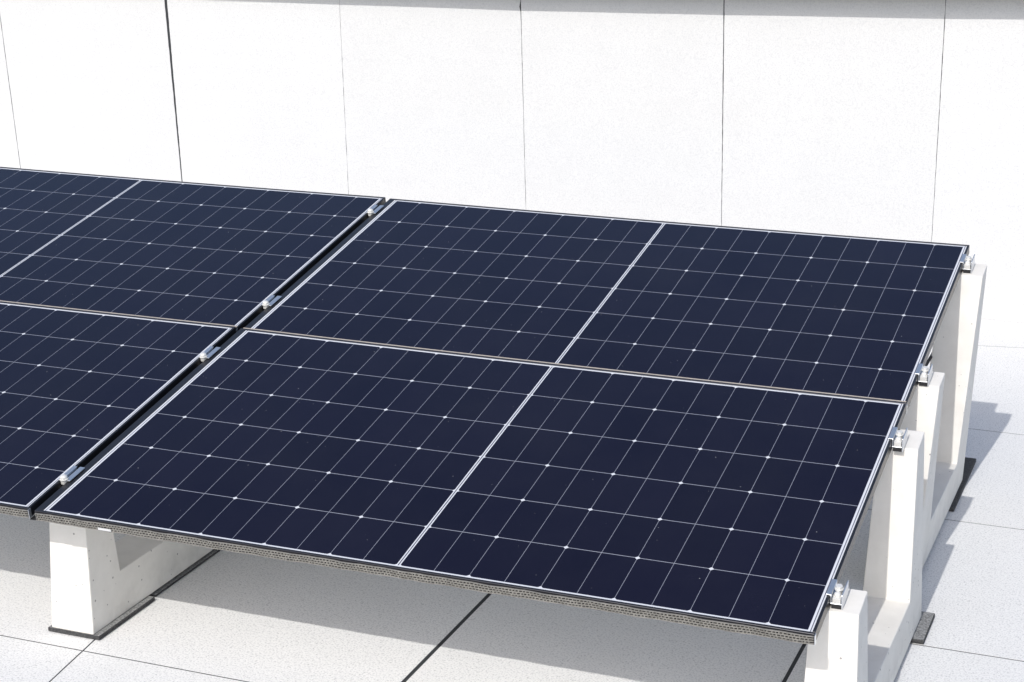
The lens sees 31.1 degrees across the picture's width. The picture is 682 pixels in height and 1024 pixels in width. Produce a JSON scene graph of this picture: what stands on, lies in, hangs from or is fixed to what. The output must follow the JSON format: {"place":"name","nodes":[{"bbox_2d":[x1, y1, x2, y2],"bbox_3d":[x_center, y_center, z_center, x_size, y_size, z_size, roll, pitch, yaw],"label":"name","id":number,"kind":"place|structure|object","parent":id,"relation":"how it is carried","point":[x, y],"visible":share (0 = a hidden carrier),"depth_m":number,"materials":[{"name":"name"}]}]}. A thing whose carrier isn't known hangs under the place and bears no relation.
{"place":"outdoors","nodes":[
{"label":"outdoors","id":0,"kind":"place"},
{"bbox_2d":[0,319,1023,681],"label":"paving","id":1,"kind":"structure","parent":0,"point":[240,617],"depth_m":4.69,"materials":[{"name":"white concrete"}]},
{"bbox_2d":[48,596,154,639],"bbox_3d":[-1.059,0.705,4.753,0.154,0.012,0.260,6,17,21],"label":"rubber pad","id":2,"kind":"object","parent":1,"relation":"on","point":[122,618],"visible":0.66,"depth_m":4.67,"materials":[{"name":"black rubber"}]},
{"bbox_2d":[49,522,212,633],"bbox_3d":[-0.952,0.374,4.949,0.125,0.512,0.860,6,17,21],"label":"ballast frame","id":3,"kind":"object","parent":2,"relation":"on","point":[100,580],"visible":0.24,"depth_m":4.64,"materials":[{"name":"concrete"}]},
{"bbox_2d":[58,466,84,484],"bbox_3d":[-1.096,0.338,4.567,0.035,0.042,0.076,6,28,21],"label":"clamp","id":4,"kind":"object","parent":3,"relation":"attached to","point":[71,473],"visible":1,"depth_m":4.56,"materials":[{"name":"metal"}]},
{"bbox_2d":[0,301,235,517],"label":"solar panel","id":5,"kind":"object","parent":3,"relation":"on","point":[81,388],"visible":1,"depth_m":5.04,"materials":[{"name":"blue"}]},
{"bbox_2d":[198,346,220,361],"bbox_3d":[-0.847,0.040,5.138,0.035,0.042,0.076,6,28,21],"label":"clamp","id":6,"kind":"object","parent":3,"relation":"attached to","point":[209,352],"visible":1,"depth_m":5.13,"materials":[{"name":"metal"}]},
{"bbox_2d":[30,328,906,645],"bbox_3d":[-0.089,0.295,4.521,1.922,0.030,1.040,6,28,21],"label":"solar panel","id":7,"kind":"object","parent":3,"relation":"on","point":[734,508],"visible":1,"depth_m":4.42,"materials":[{"name":"blue glass"}]},
{"bbox_2d":[149,549,219,596],"bbox_3d":[-0.931,0.614,5.072,0.138,0.006,0.416,6,17,21],"label":"rubber pad","id":8,"kind":"object","parent":1,"relation":"on","point":[175,579],"visible":0.24,"depth_m":5.00,"materials":[{"name":"black rubber"}]},
{"bbox_2d":[0,0,1023,322],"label":"parapet wall","id":9,"kind":"structure","parent":1,"relation":"on","point":[886,118],"depth_m":7.92,"materials":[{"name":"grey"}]},
{"bbox_2d":[804,429,924,681],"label":"ballast frame","id":10,"kind":"object","parent":1,"relation":"on","point":[866,634],"visible":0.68,"depth_m":4.47,"materials":[{"name":"concrete"}]},
{"bbox_2d":[826,579,848,609],"bbox_3d":[0.690,0.534,3.897,0.036,0.040,0.062,6,28,21],"label":"end clamp","id":11,"kind":"object","parent":10,"relation":"attached to","point":[838,593],"visible":1,"depth_m":3.88,"materials":[{"name":"metal"}]},
{"bbox_2d":[888,427,907,451],"bbox_3d":[0.938,0.237,4.468,0.036,0.040,0.062,6,28,21],"label":"end clamp","id":12,"kind":"object","parent":10,"relation":"attached to","point":[898,438],"visible":1,"depth_m":4.45,"materials":[{"name":"metal"}]},
{"bbox_2d":[911,611,934,643],"bbox_3d":[0.982,0.720,4.679,0.162,0.012,0.174,6,17,21],"label":"rubber pad","id":13,"kind":"object","parent":1,"relation":"on","point":[923,627],"visible":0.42,"depth_m":4.64,"materials":[{"name":"grey rubber"}]},
{"bbox_2d":[949,457,975,511],"bbox_3d":[1.327,0.432,5.658,0.136,0.012,0.462,6,17,21],"label":"rubber pad","id":14,"kind":"object","parent":1,"relation":"on","point":[969,463],"visible":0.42,"depth_m":5.67,"materials":[{"name":"black rubber"}]},
{"bbox_2d":[900,264,986,568],"bbox_3d":[1.181,0.205,5.177,0.158,0.695,0.874,6,17,21],"label":"ballast frame","id":15,"kind":"object","parent":14,"relation":"on","point":[938,411],"visible":0.46,"depth_m":5.37,"materials":[{"name":"concrete"}]},
{"bbox_2d":[244,198,969,413],"bbox_3d":[0.283,-0.146,5.381,1.922,0.033,1.037,6,28,21],"label":"solar panel","id":16,"kind":"object","parent":15,"relation":"on","point":[854,316],"visible":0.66,"depth_m":5.32,"materials":[{"name":"blue glass"}]},
{"bbox_2d":[915,363,932,385],"bbox_3d":[1.070,0.085,4.776,0.036,0.040,0.062,6,28,21],"label":"end clamp","id":17,"kind":"object","parent":15,"relation":"attached to","point":[924,373],"visible":1,"depth_m":4.76,"materials":[{"name":"metal"}]},
{"bbox_2d":[925,352,931,365],"bbox_3d":[1.058,0.241,5.341,0.265,0.560,0.922,6,17,21],"label":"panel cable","id":18,"kind":"object","parent":15,"relation":"hanging from","point":[928,360],"visible":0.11,"depth_m":5.39,"materials":[{"name":"black rubber"}]},
{"bbox_2d":[959,254,974,272],"bbox_3d":[1.332,-0.229,5.378,0.036,0.040,0.062,6,28,21],"label":"end clamp","id":19,"kind":"object","parent":15,"relation":"on","point":[968,263],"visible":1,"depth_m":5.36,"materials":[{"name":"metal"}]},
{"bbox_3d":[-0.578,0.015,5.844,0.158,0.695,0.874,6,17,21],"label":"ballast frame","id":20,"kind":"object","parent":1,"relation":"on","visible":0},
{"bbox_2d":[0,167,385,331],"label":"solar panel","id":21,"kind":"object","parent":20,"relation":"on","point":[226,255],"visible":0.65,"depth_m":5.93,"materials":[{"name":"blue"}]},
{"bbox_2d":[261,295,281,308],"bbox_3d":[-0.715,-0.112,5.445,0.035,0.042,0.076,6,28,21],"label":"clamp","id":22,"kind":"object","parent":20,"relation":"attached to","point":[271,300],"visible":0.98,"depth_m":5.44,"materials":[{"name":"metal"}]},
{"bbox_2d":[366,205,383,215],"bbox_3d":[-0.452,-0.426,6.047,0.035,0.042,0.076,6,28,21],"label":"clamp","id":23,"kind":"object","parent":20,"relation":"attached to","point":[374,209],"visible":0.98,"depth_m":6.03,"materials":[{"name":"metal"}]}
]}

